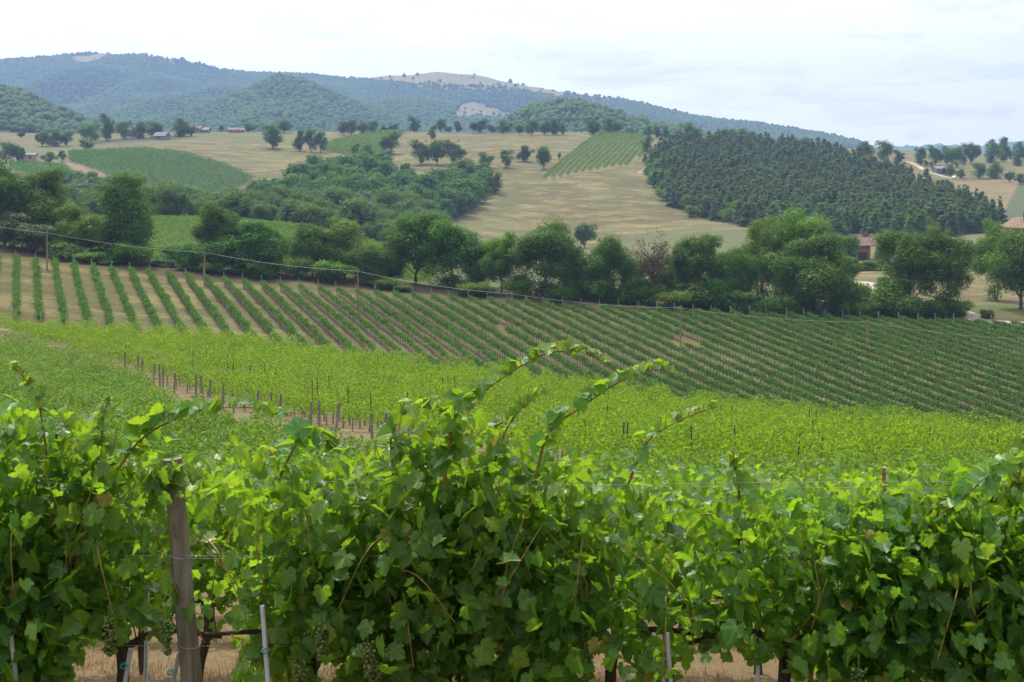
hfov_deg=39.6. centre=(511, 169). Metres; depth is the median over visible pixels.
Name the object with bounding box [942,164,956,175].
field tree
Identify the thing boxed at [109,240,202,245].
vine row
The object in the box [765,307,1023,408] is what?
vine row
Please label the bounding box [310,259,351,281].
bush
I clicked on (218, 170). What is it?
vine row
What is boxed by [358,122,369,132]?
field tree
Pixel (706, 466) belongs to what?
grapevine
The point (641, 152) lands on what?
vine row
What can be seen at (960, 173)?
field tree
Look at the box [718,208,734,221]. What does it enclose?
broadleaf tree
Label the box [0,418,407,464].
vine row
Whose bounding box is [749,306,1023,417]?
vine row
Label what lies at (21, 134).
field tree
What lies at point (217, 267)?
bush
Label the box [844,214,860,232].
conifer
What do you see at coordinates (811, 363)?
vine row
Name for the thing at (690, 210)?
broadleaf tree
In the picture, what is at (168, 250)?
bush
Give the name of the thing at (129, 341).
vine row
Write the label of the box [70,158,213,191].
vine row
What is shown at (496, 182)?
field tree
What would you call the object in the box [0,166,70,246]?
oak tree
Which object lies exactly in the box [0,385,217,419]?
vine row
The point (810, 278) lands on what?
oak tree
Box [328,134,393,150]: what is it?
vine row
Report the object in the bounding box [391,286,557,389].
vine row
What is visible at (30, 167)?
vine row
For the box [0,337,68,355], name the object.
vine row
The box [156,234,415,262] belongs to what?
vine row
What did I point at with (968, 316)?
dirt road
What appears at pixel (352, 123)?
field tree
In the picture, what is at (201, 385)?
trellis post
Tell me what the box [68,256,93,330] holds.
vine row
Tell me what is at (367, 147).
field tree
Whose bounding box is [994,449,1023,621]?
grapevine
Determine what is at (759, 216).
conifer
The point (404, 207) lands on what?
woodland tree
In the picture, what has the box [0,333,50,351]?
vine row
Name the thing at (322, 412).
vine row
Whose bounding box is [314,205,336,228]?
woodland tree
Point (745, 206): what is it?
conifer
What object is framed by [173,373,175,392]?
trellis post
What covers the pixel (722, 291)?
bush
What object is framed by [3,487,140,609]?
grapevine
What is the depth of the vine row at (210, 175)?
706.08 m
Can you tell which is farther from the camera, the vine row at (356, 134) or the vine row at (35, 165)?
the vine row at (356, 134)
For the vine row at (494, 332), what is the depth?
185.97 m
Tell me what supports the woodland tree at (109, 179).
on the ground at (626, 203)
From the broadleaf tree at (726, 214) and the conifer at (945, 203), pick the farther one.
the broadleaf tree at (726, 214)
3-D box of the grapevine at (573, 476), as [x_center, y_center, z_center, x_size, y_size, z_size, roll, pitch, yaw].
[-0.054,2.772,9.240,1.401,2.005,1.226,0,0,-3]
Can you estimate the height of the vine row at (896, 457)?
2.314 m
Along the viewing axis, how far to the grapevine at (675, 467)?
17.69 m
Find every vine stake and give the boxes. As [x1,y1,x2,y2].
[9,635,18,680]
[123,648,132,681]
[144,593,148,681]
[171,652,178,681]
[260,605,269,681]
[666,632,672,681]
[755,655,759,681]
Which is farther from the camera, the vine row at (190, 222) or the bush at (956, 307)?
the vine row at (190, 222)
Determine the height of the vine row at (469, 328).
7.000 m
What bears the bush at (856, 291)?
on the ground at (626, 203)
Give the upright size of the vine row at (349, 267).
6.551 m
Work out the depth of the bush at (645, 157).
766.57 m
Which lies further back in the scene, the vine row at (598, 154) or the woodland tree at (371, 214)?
the vine row at (598, 154)
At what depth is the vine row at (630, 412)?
70.44 m
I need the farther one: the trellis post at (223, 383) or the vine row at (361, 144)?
the vine row at (361, 144)
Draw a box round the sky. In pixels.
[0,0,1023,147]
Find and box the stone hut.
[153,132,170,139]
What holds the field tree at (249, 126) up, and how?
on the ground at (626, 203)
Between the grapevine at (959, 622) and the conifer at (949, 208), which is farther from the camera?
the conifer at (949, 208)
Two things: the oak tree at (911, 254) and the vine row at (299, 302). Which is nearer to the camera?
the vine row at (299, 302)
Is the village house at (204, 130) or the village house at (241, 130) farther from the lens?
the village house at (241, 130)
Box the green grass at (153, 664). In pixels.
[74,615,775,681]
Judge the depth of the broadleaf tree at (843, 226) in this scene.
497.51 m
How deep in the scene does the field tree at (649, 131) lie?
930.92 m
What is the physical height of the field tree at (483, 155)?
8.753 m
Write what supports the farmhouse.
on the ground at (626, 203)
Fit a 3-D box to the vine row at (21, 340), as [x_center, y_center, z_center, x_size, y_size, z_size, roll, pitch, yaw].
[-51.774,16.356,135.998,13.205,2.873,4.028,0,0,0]
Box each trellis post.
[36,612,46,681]
[124,351,125,369]
[158,364,160,386]
[162,365,163,389]
[163,456,202,681]
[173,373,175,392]
[195,373,196,396]
[200,375,203,398]
[209,379,211,403]
[222,382,224,406]
[279,393,281,421]
[310,402,311,425]
[318,400,320,430]
[334,402,340,436]
[370,413,373,441]
[383,412,387,444]
[882,467,885,499]
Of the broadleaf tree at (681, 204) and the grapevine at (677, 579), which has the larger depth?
the broadleaf tree at (681, 204)
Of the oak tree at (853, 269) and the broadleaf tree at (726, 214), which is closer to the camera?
the oak tree at (853, 269)
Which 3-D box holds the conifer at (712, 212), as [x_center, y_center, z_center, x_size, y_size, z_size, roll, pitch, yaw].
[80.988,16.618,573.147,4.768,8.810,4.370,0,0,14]
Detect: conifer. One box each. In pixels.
[708,200,717,220]
[717,203,728,218]
[731,201,743,222]
[736,209,749,225]
[739,202,753,226]
[746,201,757,218]
[753,201,764,221]
[756,212,763,222]
[763,203,777,221]
[765,209,776,229]
[777,202,784,211]
[783,204,792,220]
[789,195,795,203]
[794,198,800,207]
[795,204,806,222]
[801,202,810,220]
[804,208,811,216]
[810,194,819,211]
[814,203,823,216]
[815,209,826,225]
[816,202,825,216]
[826,206,835,228]
[828,203,838,220]
[829,210,846,234]
[837,194,844,208]
[841,205,852,233]
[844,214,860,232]
[849,207,860,232]
[851,210,859,232]
[857,209,870,229]
[860,215,870,234]
[865,203,872,211]
[865,212,883,234]
[873,209,882,228]
[880,218,893,232]
[881,200,888,207]
[881,210,891,226]
[886,205,894,211]
[889,219,902,237]
[893,213,906,231]
[902,208,922,234]
[902,216,915,235]
[904,217,919,234]
[912,199,919,208]
[913,209,930,235]
[919,199,924,209]
[923,202,938,220]
[925,207,934,230]
[935,207,945,221]
[936,215,948,233]
[938,197,947,205]
[941,208,950,231]
[943,201,949,209]
[944,211,963,236]
[947,204,959,232]
[950,206,957,232]
[957,207,967,232]
[962,200,967,209]
[964,211,980,232]
[970,204,976,211]
[975,206,988,231]
[976,202,988,230]
[986,203,1001,223]
[988,208,999,227]
[996,196,1002,220]
[997,207,1007,222]
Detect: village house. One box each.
[191,126,203,132]
[198,128,210,132]
[228,127,238,132]
[238,128,244,132]
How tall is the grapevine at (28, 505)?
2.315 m
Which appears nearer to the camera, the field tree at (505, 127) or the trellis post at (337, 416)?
the trellis post at (337, 416)
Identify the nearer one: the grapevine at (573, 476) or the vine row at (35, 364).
the grapevine at (573, 476)
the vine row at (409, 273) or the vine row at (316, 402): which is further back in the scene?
the vine row at (409, 273)
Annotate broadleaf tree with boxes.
[641,166,647,174]
[645,172,654,184]
[646,162,656,175]
[647,147,658,158]
[654,188,667,200]
[655,180,667,195]
[678,195,688,208]
[679,193,700,206]
[685,205,699,216]
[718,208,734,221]
[827,216,850,233]
[918,216,934,235]
[960,211,979,232]
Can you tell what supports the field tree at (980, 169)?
on the ground at (626, 203)
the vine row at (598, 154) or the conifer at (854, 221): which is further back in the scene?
the vine row at (598, 154)
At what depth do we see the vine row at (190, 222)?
338.86 m
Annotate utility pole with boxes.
[46,230,47,269]
[204,250,204,285]
[357,269,358,308]
[511,291,512,328]
[680,305,680,345]
[867,320,868,351]
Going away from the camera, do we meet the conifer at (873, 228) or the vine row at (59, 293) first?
the vine row at (59, 293)
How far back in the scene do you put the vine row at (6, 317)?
157.15 m
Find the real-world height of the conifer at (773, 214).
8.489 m
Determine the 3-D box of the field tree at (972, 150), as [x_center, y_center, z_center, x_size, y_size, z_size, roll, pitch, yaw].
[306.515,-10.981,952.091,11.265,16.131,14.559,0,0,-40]
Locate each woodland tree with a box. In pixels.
[61,184,99,214]
[65,186,82,201]
[67,179,94,193]
[75,181,109,192]
[75,189,101,212]
[83,194,105,216]
[97,172,123,185]
[124,189,161,210]
[139,184,188,221]
[143,183,159,193]
[151,179,168,188]
[151,182,190,217]
[159,180,209,196]
[165,207,183,221]
[184,198,207,221]
[189,192,207,200]
[191,195,216,216]
[193,198,230,214]
[205,188,251,206]
[217,189,257,220]
[221,189,256,204]
[225,186,242,194]
[247,203,280,225]
[248,203,272,222]
[251,191,267,200]
[251,200,267,205]
[262,184,292,200]
[265,192,290,207]
[275,198,307,227]
[283,187,314,197]
[287,190,319,202]
[288,203,326,227]
[291,182,311,195]
[297,202,315,206]
[313,198,329,208]
[314,199,334,208]
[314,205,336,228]
[315,186,349,205]
[329,184,356,203]
[332,196,366,222]
[336,198,394,232]
[348,195,383,210]
[351,222,363,235]
[353,188,371,198]
[360,221,380,240]
[369,218,396,243]
[370,187,400,208]
[372,209,396,223]
[374,223,392,241]
[390,198,417,212]
[400,207,427,215]
[411,208,428,224]
[414,199,438,210]
[418,198,443,213]
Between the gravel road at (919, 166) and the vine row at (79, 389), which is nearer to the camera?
the vine row at (79, 389)
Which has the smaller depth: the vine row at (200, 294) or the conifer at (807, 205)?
the vine row at (200, 294)
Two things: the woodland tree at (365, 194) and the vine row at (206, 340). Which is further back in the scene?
the woodland tree at (365, 194)
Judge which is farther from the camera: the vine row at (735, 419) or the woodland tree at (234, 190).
the woodland tree at (234, 190)
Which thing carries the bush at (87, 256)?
on the ground at (626, 203)
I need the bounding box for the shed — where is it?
[931,166,947,174]
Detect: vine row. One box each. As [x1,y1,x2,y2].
[0,310,87,337]
[0,313,43,330]
[0,328,29,343]
[0,331,41,353]
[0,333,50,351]
[0,335,58,354]
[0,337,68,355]
[0,340,89,367]
[0,353,123,374]
[0,353,132,377]
[0,354,140,386]
[0,357,151,390]
[0,362,154,391]
[0,365,163,397]
[0,368,156,394]
[0,369,167,401]
[0,371,176,405]
[0,378,176,408]
[0,379,182,411]
[0,381,190,408]
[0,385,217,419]
[0,386,235,424]
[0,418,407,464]
[0,420,373,460]
[0,432,388,463]
[1,349,116,371]
[1,359,146,388]
[1,401,286,445]
[1,410,339,459]
[2,405,305,449]
[3,393,248,432]
[3,395,255,433]
[4,315,133,336]
[6,343,99,371]
[8,161,63,165]
[9,162,66,166]
[9,164,67,168]
[9,164,69,167]
[9,250,23,319]
[10,163,66,166]
[12,319,175,338]
[12,442,1007,477]
[13,439,1006,476]
[14,397,272,437]
[14,456,1004,483]
[16,404,286,449]
[18,441,475,471]
[18,444,1010,476]
[19,318,227,341]
[26,319,265,344]
[28,252,45,322]
[34,323,296,349]
[41,450,974,477]
[41,450,976,482]
[42,320,325,353]
[48,244,428,280]
[48,248,429,281]
[49,235,406,263]
[50,248,431,280]
[50,323,363,358]
[51,256,69,324]
[54,239,430,269]
[56,455,1004,482]
[60,330,388,365]
[68,150,240,184]
[68,152,231,186]
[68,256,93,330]
[69,151,236,186]
[69,155,221,189]
[69,156,216,190]
[70,154,227,187]
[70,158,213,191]
[70,331,418,372]
[72,149,244,183]
[72,160,206,190]
[79,332,449,371]
[80,149,246,181]
[82,216,382,245]
[84,214,382,244]
[85,216,379,243]
[86,165,203,192]
[87,149,248,179]
[88,259,116,331]
[88,451,974,480]
[89,215,383,242]
[89,334,478,373]
[91,148,251,178]
[92,249,430,281]
[95,220,381,247]
[97,214,409,247]
[99,148,254,176]
[99,217,378,244]
[99,338,530,380]
[101,170,157,184]
[104,218,380,247]
[106,147,248,174]
[106,260,140,335]
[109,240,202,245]
[110,341,592,387]
[111,238,421,269]
[113,147,244,171]
[119,147,238,168]
[120,343,630,392]
[126,146,231,166]
[127,221,380,247]
[127,262,164,338]
[130,225,339,241]
[132,146,227,162]
[133,347,719,406]
[139,235,408,263]
[140,146,212,159]
[141,222,430,259]
[143,351,775,411]
[144,264,193,343]
[148,231,428,265]
[149,226,292,236]
[150,235,428,264]
[151,227,409,256]
[151,350,836,416]
[152,229,426,262]
[153,229,409,260]
[153,234,303,242]
[154,223,413,254]
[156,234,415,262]
[160,358,895,422]
[164,148,194,154]
[165,270,216,344]
[167,361,958,426]
[176,361,1023,429]
[182,268,243,348]
[189,367,1010,435]
[199,367,1021,434]
[201,270,265,350]
[211,365,1003,432]
[220,271,298,355]
[220,370,1022,434]
[235,374,1021,435]
[240,273,325,353]
[251,376,1019,439]
[259,275,353,365]
[269,378,1023,442]
[278,277,381,368]
[292,385,993,439]
[295,281,411,364]
[316,383,1003,444]
[318,282,441,373]
[326,129,403,145]
[326,130,402,146]
[326,131,401,146]
[326,132,400,148]
[327,129,403,144]
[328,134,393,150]
[329,129,391,141]
[329,129,397,142]
[329,134,398,150]
[331,130,384,140]
[334,130,378,138]
[334,137,385,150]
[335,281,467,378]
[337,140,381,151]
[343,389,1012,443]
[354,288,500,383]
[367,388,1013,443]
[370,289,519,381]
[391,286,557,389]
[396,397,1011,447]
[411,287,574,381]
[413,398,1021,454]
[429,288,618,394]
[439,409,1022,459]
[448,292,654,397]
[463,395,1022,454]
[468,295,684,407]
[484,406,1000,461]
[485,292,706,403]
[505,294,748,404]
[508,407,1005,459]
[522,295,750,403]
[535,407,1013,464]
[542,131,605,177]
[542,296,810,415]
[550,131,608,176]
[558,131,613,175]
[562,297,843,419]
[563,413,1009,462]
[566,131,618,173]
[573,132,622,172]
[580,132,626,170]
[580,302,860,421]
[584,413,1020,475]
[588,133,631,169]
[592,411,1023,464]
[596,133,635,167]
[598,299,907,420]
[601,410,1022,467]
[603,133,639,167]
[610,134,644,165]
[617,135,646,165]
[617,303,893,419]
[624,140,644,164]
[630,420,1022,476]
[636,301,951,431]
[638,138,653,155]
[654,302,967,428]
[674,306,981,426]
[693,308,1004,427]
[711,307,1022,428]
[729,308,1023,422]
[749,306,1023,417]
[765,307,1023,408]
[786,308,1023,406]
[803,308,1023,395]
[821,311,1023,384]
[841,310,1023,382]
[859,310,1023,373]
[878,311,1023,364]
[898,312,1023,358]
[917,312,1023,352]
[935,313,1023,349]
[953,314,1023,344]
[972,314,1023,341]
[991,314,1023,334]
[1009,319,1023,326]
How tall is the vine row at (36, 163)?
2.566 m
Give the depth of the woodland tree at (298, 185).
540.26 m
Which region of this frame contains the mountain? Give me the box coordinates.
[0,53,608,132]
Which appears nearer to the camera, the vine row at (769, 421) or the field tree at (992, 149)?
the vine row at (769, 421)
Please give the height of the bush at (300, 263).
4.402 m
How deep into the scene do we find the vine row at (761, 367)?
176.14 m
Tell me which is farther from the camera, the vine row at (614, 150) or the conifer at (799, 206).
the vine row at (614, 150)
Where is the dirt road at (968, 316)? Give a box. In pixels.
[855,281,1023,325]
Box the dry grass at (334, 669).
[72,616,814,681]
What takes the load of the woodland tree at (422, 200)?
on the ground at (626, 203)
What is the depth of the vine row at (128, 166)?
680.83 m
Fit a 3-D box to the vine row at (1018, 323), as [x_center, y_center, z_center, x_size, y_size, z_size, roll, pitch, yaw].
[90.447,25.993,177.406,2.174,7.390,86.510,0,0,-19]
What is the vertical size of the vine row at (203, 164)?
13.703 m
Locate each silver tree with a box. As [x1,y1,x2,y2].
[0,211,33,248]
[13,221,49,252]
[26,225,58,254]
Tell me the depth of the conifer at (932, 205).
526.49 m
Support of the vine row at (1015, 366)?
on the ground at (626, 203)
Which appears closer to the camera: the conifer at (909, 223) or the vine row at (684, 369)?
the vine row at (684, 369)
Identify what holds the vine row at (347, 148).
on the ground at (626, 203)
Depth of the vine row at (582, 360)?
185.70 m
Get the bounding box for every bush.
[45,242,86,260]
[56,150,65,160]
[70,251,108,262]
[95,256,126,264]
[112,242,156,264]
[145,259,175,266]
[171,241,210,270]
[196,260,227,273]
[240,259,283,278]
[274,253,318,279]
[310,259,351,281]
[367,276,402,289]
[389,283,413,291]
[455,281,491,296]
[474,286,500,295]
[497,277,538,297]
[541,285,578,302]
[559,123,565,134]
[562,277,595,300]
[584,281,619,303]
[614,277,654,305]
[626,281,667,305]
[641,153,648,162]
[651,290,694,309]
[672,280,721,308]
[704,274,739,309]
[720,289,762,314]
[740,294,780,314]
[769,293,808,316]
[827,286,854,315]
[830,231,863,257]
[835,276,876,313]
[843,256,861,266]
[849,299,883,316]
[858,260,891,270]
[868,279,913,317]
[872,246,893,261]
[886,293,930,319]
[919,299,949,318]
[944,299,975,316]
[979,309,995,318]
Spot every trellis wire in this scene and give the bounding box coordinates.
[0,481,952,484]
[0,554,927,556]
[66,486,979,488]
[83,644,1012,647]
[166,557,792,558]
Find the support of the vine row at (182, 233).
on the ground at (626, 203)
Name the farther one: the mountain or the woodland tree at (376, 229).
the mountain
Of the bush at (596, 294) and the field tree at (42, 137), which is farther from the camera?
the field tree at (42, 137)
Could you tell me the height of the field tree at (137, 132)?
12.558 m
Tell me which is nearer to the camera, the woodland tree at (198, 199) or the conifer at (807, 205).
the woodland tree at (198, 199)
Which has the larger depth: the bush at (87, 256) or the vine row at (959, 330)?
the bush at (87, 256)
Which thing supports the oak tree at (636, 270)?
on the ground at (626, 203)
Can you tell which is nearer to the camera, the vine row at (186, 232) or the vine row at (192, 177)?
the vine row at (186, 232)
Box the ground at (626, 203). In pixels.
[0,131,1023,681]
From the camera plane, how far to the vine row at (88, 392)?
78.55 m
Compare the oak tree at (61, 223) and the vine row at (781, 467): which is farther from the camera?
the oak tree at (61, 223)
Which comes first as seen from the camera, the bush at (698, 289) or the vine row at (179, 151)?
the bush at (698, 289)
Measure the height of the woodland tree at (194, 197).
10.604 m
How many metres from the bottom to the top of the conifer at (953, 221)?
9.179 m
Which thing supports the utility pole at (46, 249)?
on the ground at (626, 203)
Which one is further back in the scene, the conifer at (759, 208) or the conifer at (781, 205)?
the conifer at (781, 205)
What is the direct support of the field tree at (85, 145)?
on the ground at (626, 203)
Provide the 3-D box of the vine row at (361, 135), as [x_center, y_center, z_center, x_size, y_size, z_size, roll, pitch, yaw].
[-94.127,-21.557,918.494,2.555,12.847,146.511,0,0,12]
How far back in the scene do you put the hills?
4272.16 m
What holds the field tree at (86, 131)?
on the ground at (626, 203)
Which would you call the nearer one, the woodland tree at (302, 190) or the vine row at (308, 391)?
the vine row at (308, 391)
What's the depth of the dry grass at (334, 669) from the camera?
12.12 m
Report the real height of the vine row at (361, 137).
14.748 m
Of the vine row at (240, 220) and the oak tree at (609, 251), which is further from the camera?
the vine row at (240, 220)
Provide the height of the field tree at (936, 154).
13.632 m
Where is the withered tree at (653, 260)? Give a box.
[617,227,681,304]
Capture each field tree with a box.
[0,140,17,161]
[8,144,25,159]
[16,131,25,136]
[34,130,50,145]
[39,151,58,162]
[44,128,63,146]
[56,131,74,145]
[75,124,100,141]
[77,139,94,149]
[99,113,115,140]
[115,120,133,138]
[128,121,152,138]
[146,121,163,136]
[170,117,193,136]
[185,126,197,135]
[240,123,260,131]
[261,123,284,148]
[263,123,276,129]
[275,119,292,132]
[291,129,305,150]
[299,128,321,151]
[313,131,328,151]
[335,122,351,133]
[340,118,361,134]
[350,143,360,152]
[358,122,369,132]
[360,144,376,157]
[367,120,377,131]
[378,130,401,150]
[388,123,399,129]
[400,162,410,170]
[407,116,420,131]
[407,139,433,164]
[426,125,438,138]
[428,138,445,164]
[436,118,446,130]
[441,139,467,161]
[444,126,453,131]
[452,120,462,131]
[468,118,491,132]
[477,151,494,164]
[483,172,503,193]
[486,125,496,132]
[493,119,514,133]
[499,148,513,167]
[514,124,524,132]
[515,145,534,161]
[525,120,541,133]
[535,144,552,168]
[539,119,549,133]
[546,119,563,134]
[573,221,598,247]
[579,116,604,134]
[602,117,612,130]
[612,120,622,131]
[640,135,652,151]
[643,126,654,136]
[652,126,661,137]
[660,126,671,137]
[670,129,681,140]
[682,122,701,141]
[715,127,736,137]
[737,128,756,136]
[857,141,877,158]
[874,139,893,160]
[893,149,905,162]
[912,146,927,163]
[925,144,945,164]
[941,145,950,164]
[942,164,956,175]
[943,146,967,166]
[955,169,965,178]
[959,141,981,163]
[970,161,986,178]
[983,139,1003,162]
[985,161,1005,178]
[997,136,1012,161]
[1004,171,1015,180]
[1011,141,1023,165]
[1012,173,1023,183]
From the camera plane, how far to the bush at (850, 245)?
336.53 m
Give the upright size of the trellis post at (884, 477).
1.665 m
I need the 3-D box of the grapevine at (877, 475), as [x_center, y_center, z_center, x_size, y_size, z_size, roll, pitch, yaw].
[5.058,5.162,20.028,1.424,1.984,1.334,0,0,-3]
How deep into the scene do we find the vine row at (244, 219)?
363.00 m
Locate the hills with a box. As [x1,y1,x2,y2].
[880,141,1023,154]
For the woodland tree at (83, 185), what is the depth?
507.22 m
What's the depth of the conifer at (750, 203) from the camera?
555.26 m
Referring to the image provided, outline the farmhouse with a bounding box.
[1001,212,1023,244]
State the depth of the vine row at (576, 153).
786.71 m
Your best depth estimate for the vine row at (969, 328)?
208.29 m
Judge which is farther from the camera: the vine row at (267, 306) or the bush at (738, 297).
the bush at (738, 297)
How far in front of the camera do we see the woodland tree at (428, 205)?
537.34 m
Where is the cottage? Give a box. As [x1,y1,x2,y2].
[16,153,37,161]
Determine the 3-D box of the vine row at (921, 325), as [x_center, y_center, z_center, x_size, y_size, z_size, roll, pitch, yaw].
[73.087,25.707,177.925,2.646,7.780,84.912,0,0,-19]
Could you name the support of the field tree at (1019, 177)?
on the ground at (626, 203)
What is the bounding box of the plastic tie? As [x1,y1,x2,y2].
[166,669,174,675]
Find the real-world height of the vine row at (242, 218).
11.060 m
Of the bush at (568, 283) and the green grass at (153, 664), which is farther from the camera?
the bush at (568, 283)
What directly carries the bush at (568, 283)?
on the ground at (626, 203)
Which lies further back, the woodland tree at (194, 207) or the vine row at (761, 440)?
the woodland tree at (194, 207)
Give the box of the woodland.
[39,149,502,217]
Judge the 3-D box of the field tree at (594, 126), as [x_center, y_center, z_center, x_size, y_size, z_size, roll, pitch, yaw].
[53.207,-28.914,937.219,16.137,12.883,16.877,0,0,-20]
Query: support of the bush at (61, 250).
on the ground at (626, 203)
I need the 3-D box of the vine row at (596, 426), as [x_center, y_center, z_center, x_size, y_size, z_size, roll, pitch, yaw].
[16.040,12.144,63.071,30.078,3.664,3.996,0,0,0]
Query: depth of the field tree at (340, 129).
936.63 m
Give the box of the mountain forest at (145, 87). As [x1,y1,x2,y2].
[0,50,879,148]
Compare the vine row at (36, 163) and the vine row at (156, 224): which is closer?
the vine row at (156, 224)
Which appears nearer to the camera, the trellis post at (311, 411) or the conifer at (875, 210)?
the trellis post at (311, 411)
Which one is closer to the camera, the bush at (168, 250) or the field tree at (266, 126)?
the bush at (168, 250)
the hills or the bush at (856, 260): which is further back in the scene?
the hills
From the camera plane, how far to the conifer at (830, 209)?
520.85 m
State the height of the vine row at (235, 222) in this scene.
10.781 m
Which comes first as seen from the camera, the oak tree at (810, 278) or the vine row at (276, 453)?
the vine row at (276, 453)
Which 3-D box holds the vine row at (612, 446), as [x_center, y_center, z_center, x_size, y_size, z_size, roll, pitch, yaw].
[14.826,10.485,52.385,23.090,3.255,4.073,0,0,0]
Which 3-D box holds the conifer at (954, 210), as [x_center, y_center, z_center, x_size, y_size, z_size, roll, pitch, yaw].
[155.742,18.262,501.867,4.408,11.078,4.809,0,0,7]
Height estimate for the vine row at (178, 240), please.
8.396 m
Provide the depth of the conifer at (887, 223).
479.46 m
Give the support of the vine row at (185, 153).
on the ground at (626, 203)
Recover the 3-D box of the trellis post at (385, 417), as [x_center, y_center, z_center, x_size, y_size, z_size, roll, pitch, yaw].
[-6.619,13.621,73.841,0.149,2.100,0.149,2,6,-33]
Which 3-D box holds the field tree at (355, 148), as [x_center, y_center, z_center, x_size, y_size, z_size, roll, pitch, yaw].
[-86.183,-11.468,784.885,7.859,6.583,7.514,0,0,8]
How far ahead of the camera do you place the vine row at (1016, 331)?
211.90 m
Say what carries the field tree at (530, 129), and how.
on the ground at (626, 203)
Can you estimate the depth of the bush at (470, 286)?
224.73 m
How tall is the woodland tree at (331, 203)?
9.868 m
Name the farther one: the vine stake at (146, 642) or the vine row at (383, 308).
the vine row at (383, 308)
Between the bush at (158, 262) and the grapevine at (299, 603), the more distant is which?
the bush at (158, 262)
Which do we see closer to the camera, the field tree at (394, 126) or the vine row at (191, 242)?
the vine row at (191, 242)
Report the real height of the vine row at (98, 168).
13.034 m
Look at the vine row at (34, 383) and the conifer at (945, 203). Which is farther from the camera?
the conifer at (945, 203)
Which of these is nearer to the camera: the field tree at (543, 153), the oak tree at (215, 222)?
the oak tree at (215, 222)
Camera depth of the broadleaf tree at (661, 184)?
648.29 m
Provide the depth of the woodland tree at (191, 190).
476.62 m
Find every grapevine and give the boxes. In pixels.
[0,359,118,681]
[0,404,16,637]
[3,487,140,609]
[10,394,292,681]
[62,450,230,674]
[89,457,299,678]
[166,403,439,681]
[183,467,272,639]
[193,463,344,673]
[253,462,441,658]
[312,455,471,555]
[340,338,610,681]
[414,451,602,655]
[494,358,752,681]
[571,468,762,681]
[591,463,642,487]
[601,467,702,654]
[601,469,672,631]
[640,455,760,632]
[646,446,923,681]
[652,465,724,539]
[659,463,721,480]
[677,448,827,674]
[721,471,911,611]
[739,466,871,564]
[757,470,804,484]
[786,464,849,483]
[792,474,936,503]
[802,469,888,486]
[843,427,1023,681]
[851,469,910,485]
[864,460,947,486]
[867,463,920,480]
[871,457,1023,570]
[879,468,911,486]
[908,446,1023,541]
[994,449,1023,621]
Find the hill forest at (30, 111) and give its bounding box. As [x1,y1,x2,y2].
[0,83,713,136]
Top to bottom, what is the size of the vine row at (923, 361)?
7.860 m
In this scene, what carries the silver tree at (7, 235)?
on the ground at (626, 203)
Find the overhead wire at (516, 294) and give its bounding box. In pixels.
[1,227,1014,338]
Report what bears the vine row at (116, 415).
on the ground at (626, 203)
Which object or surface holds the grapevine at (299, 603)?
on the ground at (626, 203)
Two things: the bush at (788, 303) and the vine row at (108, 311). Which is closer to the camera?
the vine row at (108, 311)
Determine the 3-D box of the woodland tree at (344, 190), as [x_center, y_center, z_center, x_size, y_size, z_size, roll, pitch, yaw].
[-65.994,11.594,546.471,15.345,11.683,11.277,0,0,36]
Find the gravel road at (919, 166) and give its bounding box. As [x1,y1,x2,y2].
[905,161,957,178]
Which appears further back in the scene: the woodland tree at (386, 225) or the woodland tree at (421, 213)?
the woodland tree at (421, 213)
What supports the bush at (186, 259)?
on the ground at (626, 203)
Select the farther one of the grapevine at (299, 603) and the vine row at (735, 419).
the vine row at (735, 419)
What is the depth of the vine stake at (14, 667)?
6.29 m
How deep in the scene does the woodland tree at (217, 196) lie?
415.91 m
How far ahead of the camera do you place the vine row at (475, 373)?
113.76 m
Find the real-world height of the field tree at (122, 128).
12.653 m
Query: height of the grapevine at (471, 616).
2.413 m
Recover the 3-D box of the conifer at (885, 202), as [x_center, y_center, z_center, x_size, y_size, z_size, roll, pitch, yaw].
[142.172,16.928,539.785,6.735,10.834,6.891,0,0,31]
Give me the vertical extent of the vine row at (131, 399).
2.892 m
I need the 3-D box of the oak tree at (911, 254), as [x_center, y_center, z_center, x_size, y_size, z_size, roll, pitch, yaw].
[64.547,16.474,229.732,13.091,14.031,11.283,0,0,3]
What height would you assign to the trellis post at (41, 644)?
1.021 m
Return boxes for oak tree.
[0,157,35,243]
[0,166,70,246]
[41,199,96,250]
[65,213,114,255]
[76,169,158,261]
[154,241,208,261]
[188,198,241,269]
[202,217,291,273]
[262,224,288,272]
[276,235,305,272]
[283,221,341,276]
[310,216,376,278]
[341,242,398,285]
[377,210,451,283]
[380,242,409,278]
[412,215,492,289]
[458,240,503,284]
[475,230,520,291]
[499,215,589,297]
[564,253,600,295]
[588,231,643,302]
[618,253,649,283]
[647,255,691,292]
[668,234,694,290]
[679,232,724,284]
[704,251,728,293]
[711,245,762,296]
[721,212,785,297]
[751,244,793,298]
[756,231,857,313]
[764,207,834,292]
[832,257,864,287]
[870,228,949,295]
[872,276,916,295]
[916,222,978,312]
[969,215,1015,300]
[974,224,1023,309]
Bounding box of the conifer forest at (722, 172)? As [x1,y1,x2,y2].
[646,128,984,218]
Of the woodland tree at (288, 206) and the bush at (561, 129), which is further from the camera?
the bush at (561, 129)
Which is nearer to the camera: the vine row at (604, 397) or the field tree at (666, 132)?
the vine row at (604, 397)
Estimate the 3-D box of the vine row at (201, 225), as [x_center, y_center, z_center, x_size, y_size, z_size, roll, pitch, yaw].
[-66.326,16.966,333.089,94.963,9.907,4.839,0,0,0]
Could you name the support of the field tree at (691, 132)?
on the ground at (626, 203)
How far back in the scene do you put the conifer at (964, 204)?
543.25 m
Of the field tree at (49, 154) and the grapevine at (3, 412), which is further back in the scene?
the field tree at (49, 154)
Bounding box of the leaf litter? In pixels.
[74,658,776,681]

